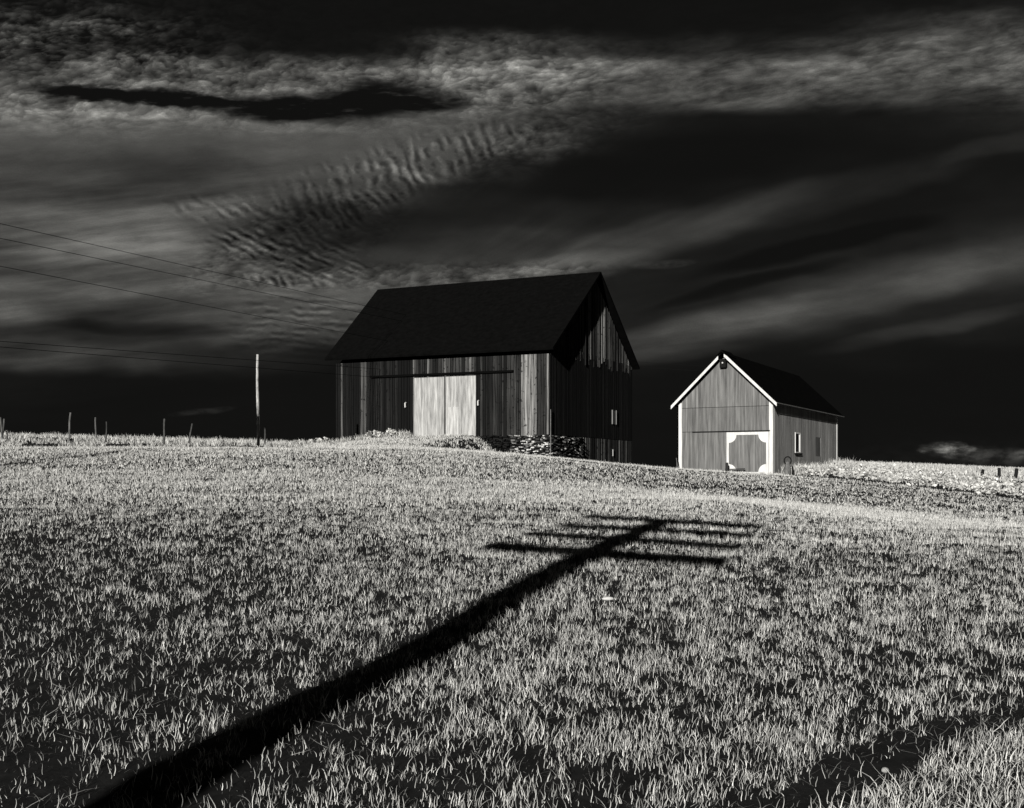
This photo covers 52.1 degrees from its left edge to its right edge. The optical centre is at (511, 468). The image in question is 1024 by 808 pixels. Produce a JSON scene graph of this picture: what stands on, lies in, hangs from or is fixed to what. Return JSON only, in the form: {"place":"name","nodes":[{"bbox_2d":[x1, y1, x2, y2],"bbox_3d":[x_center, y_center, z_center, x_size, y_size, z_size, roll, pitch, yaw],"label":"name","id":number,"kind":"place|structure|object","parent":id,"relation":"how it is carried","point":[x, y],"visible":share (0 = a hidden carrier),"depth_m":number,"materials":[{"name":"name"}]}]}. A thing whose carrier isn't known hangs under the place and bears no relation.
{"place":"outdoors","nodes":[
{"label":"outdoors","id":0,"kind":"place"},
{"bbox_2d":[0,435,1023,807],"bbox_3d":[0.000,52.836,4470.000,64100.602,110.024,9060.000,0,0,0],"label":"ground","id":1,"kind":"structure","parent":0,"point":[52,771],"depth_m":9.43,"materials":[{"name":"grey plant"}]},
{"bbox_2d":[0,417,2,438],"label":"fence post","id":2,"kind":"object","parent":1,"relation":"on","point":[1,428],"visible":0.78,"depth_m":55.96,"materials":[{"name":"grey wood"}]},
{"bbox_2d":[68,413,70,445],"bbox_3d":[-22.837,-1.917,54.000,0.277,1.970,0.132,0,0,11],"label":"fence post","id":3,"kind":"object","parent":1,"relation":"on","point":[69,430],"visible":0.8,"depth_m":53.96,"materials":[{"name":"grey wood"}]},
{"bbox_2d":[94,417,96,438],"bbox_3d":[-23.837,-2.178,60.002,0.136,1.538,0.120,0,0,-22],"label":"fence post","id":4,"kind":"object","parent":1,"relation":"on","point":[95,429],"visible":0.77,"depth_m":59.95,"materials":[{"name":"grey wood"}]},
{"bbox_2d":[163,419,164,444],"bbox_3d":[-17.957,-1.756,54.006,0.196,1.648,0.131,0,0,0],"label":"fence post","id":5,"kind":"object","parent":1,"relation":"on","point":[164,431],"visible":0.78,"depth_m":53.95,"materials":[{"name":"grey wood"}]},
{"bbox_2d":[188,423,192,443],"bbox_3d":[-17.187,-1.727,55.997,0.279,1.397,0.116,0,0,0],"label":"fence post","id":6,"kind":"object","parent":1,"relation":"on","point":[190,433],"visible":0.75,"depth_m":55.97,"materials":[{"name":"grey wood"}]},
{"bbox_2d":[256,354,259,446],"bbox_3d":[-13.092,-3.395,54.002,0.193,4.994,0.178,0,0,0],"label":"utility pole","id":7,"kind":"object","parent":1,"relation":"on","point":[257,401],"visible":0.89,"depth_m":53.94,"materials":[{"name":"grey wood"}]},
{"bbox_2d":[264,427,265,446],"bbox_3d":[-12.729,-1.521,54.000,0.122,1.285,0.108,0,0,23],"label":"fence post","id":8,"kind":"object","parent":1,"relation":"on","point":[265,435],"visible":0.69,"depth_m":53.97,"materials":[{"name":"grey wood"}]},
{"bbox_2d":[308,436,330,443],"bbox_3d":[-11.016,-1.566,59.991,1.089,0.644,1.080,0,0,-44],"label":"shrub","id":9,"kind":"object","parent":1,"relation":"on","point":[316,440],"visible":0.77,"depth_m":59.83,"materials":[{"name":"grey plant"}]},
{"bbox_2d":[365,430,382,438],"bbox_3d":[-8.385,-2.029,63.638,1.159,0.676,0.838,0,0,-10],"label":"shrub","id":10,"kind":"object","parent":1,"relation":"on","point":[374,434],"visible":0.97,"depth_m":63.61,"materials":[{"name":"grey plant"}]},
{"bbox_2d":[386,428,395,435],"bbox_3d":[-7.307,-2.138,63.160,0.628,0.682,0.702,0,0,0],"label":"shrub","id":11,"kind":"object","parent":1,"relation":"on","point":[390,430],"visible":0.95,"depth_m":63.12,"materials":[{"name":"grey plant"}]},
{"bbox_2d":[325,272,639,463],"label":"barn","id":12,"kind":"structure","parent":1,"relation":"on","point":[543,365],"depth_m":64.37,"materials":[{"name":"black wood"}]},
{"bbox_2d":[0,341,373,368],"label":"overhead wire","id":13,"kind":"object","parent":12,"relation":"attached to","point":[167,353],"visible":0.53,"depth_m":45.09,"materials":[{"name":"black metal"}]},
{"bbox_2d":[4,347,380,377],"bbox_3d":[-9.601,-5.425,60.000,0.020,2.771,59.465,0,0,20],"label":"overhead wire","id":14,"kind":"object","parent":12,"relation":"attached to","point":[176,361],"visible":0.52,"depth_m":45.13,"materials":[{"name":"black metal"}]},
{"bbox_2d":[0,266,386,340],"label":"overhead wire","id":15,"kind":"object","parent":12,"relation":"attached to","point":[176,300],"visible":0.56,"depth_m":45.45,"materials":[{"name":"black metal"}]},
{"bbox_2d":[0,238,399,320],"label":"overhead wire","id":16,"kind":"object","parent":12,"relation":"attached to","point":[180,275],"visible":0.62,"depth_m":45.85,"materials":[{"name":"black metal"}]},
{"bbox_2d":[404,377,444,435],"bbox_3d":[-5.271,-3.715,63.207,2.680,3.570,0.182,0,0,21],"label":"door","id":17,"kind":"structure","parent":12,"relation":"in","point":[429,392],"depth_m":63.05,"materials":[{"name":"white paint"}]},
{"bbox_2d":[445,376,478,435],"bbox_3d":[-2.943,-3.716,62.181,2.240,3.568,0.200,0,0,27],"label":"door","id":18,"kind":"structure","parent":12,"relation":"in","point":[460,391],"depth_m":62.21,"materials":[{"name":"white paint"}]},
{"bbox_2d":[612,410,616,424],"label":"window","id":19,"kind":"structure","parent":12,"relation":"in","point":[613,411],"depth_m":70.84,"materials":[{"name":"white paint"}]},
{"bbox_2d":[0,429,1023,481],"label":"rough grass","id":20,"kind":"structure","parent":1,"relation":"on","point":[989,471],"depth_m":60.02,"materials":[{"name":"grey plant"}]},
{"bbox_2d":[602,597,613,600],"bbox_3d":[1.061,1.437,11.602,0.140,0.044,0.058,0,0,0],"label":"stone","id":21,"kind":"object","parent":1,"relation":"on","point":[607,598],"visible":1,"depth_m":11.58,"materials":[{"name":"white stone"}]},
{"bbox_2d":[671,350,843,473],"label":"barn","id":22,"kind":"structure","parent":1,"relation":"on","point":[737,412],"depth_m":59.89,"materials":[{"name":"grey wood"}]},
{"bbox_2d":[726,432,768,473],"bbox_3d":[13.194,-0.870,58.681,2.429,2.380,0.095,0,0,31],"label":"door","id":23,"kind":"structure","parent":22,"relation":"in","point":[749,451],"depth_m":58.64,"materials":[{"name":"grey wood"}]},
{"bbox_2d":[794,432,802,454],"bbox_3d":[17.186,-1.515,62.892,0.140,1.310,1.580,0,0,29],"label":"window","id":24,"kind":"structure","parent":22,"relation":"in","point":[797,435],"depth_m":62.92,"materials":[{"name":"white paint"}]},
{"bbox_2d":[816,437,819,455],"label":"boarded window","id":25,"kind":"structure","parent":22,"relation":"in","point":[817,439],"depth_m":67.53,"materials":[{"name":"grey wood"}]},
{"bbox_2d":[881,767,888,772],"bbox_3d":[2.118,1.710,5.952,0.044,0.032,0.035,0,0,0],"label":"stone","id":26,"kind":"object","parent":1,"relation":"on","point":[883,770],"visible":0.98,"depth_m":5.94,"materials":[{"name":"white stone"}]},
{"bbox_2d":[781,457,1023,498],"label":"weeds","id":27,"kind":"object","parent":1,"relation":"on","point":[948,479],"visible":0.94,"depth_m":55.74,"materials":[{"name":"grey plant"}]},
{"bbox_2d":[997,468,1000,478],"bbox_3d":[29.298,0.410,62.995,0.229,0.938,0.219,0,0,-22],"label":"fence post","id":28,"kind":"object","parent":1,"relation":"on","point":[999,472],"visible":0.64,"depth_m":62.93,"materials":[{"name":"grey wood"}]},
{"bbox_2d":[1013,468,1017,477],"bbox_3d":[30.254,0.441,62.998,0.375,0.961,0.262,0,0,0],"label":"fence post","id":29,"kind":"object","parent":1,"relation":"on","point":[1016,473],"visible":0.63,"depth_m":62.91,"materials":[{"name":"grey wood"}]},
{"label":"telephone pole","id":30,"kind":"object","parent":1,"relation":"on","visible":0},
{"bbox_2d":[0,223,404,314],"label":"overhead wire","id":31,"kind":"object","parent":30,"relation":"attached to","point":[184,265],"visible":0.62,"depth_m":46.26,"materials":[{"name":"black metal"}]},
{"bbox_2d":[0,0,1023,467],"label":"sky","id":32,"kind":"structure","parent":0,"point":[829,194],"materials":[{"name":"black"}]},
{"bbox_2d":[784,456,794,474],"bbox_3d":[15.457,-0.161,58.400,0.664,1.085,0.358,0,0,0],"label":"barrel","id":33,"kind":"object","parent":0,"point":[787,469],"visible":0.93,"depth_m":58.31,"materials":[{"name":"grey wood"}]}
]}

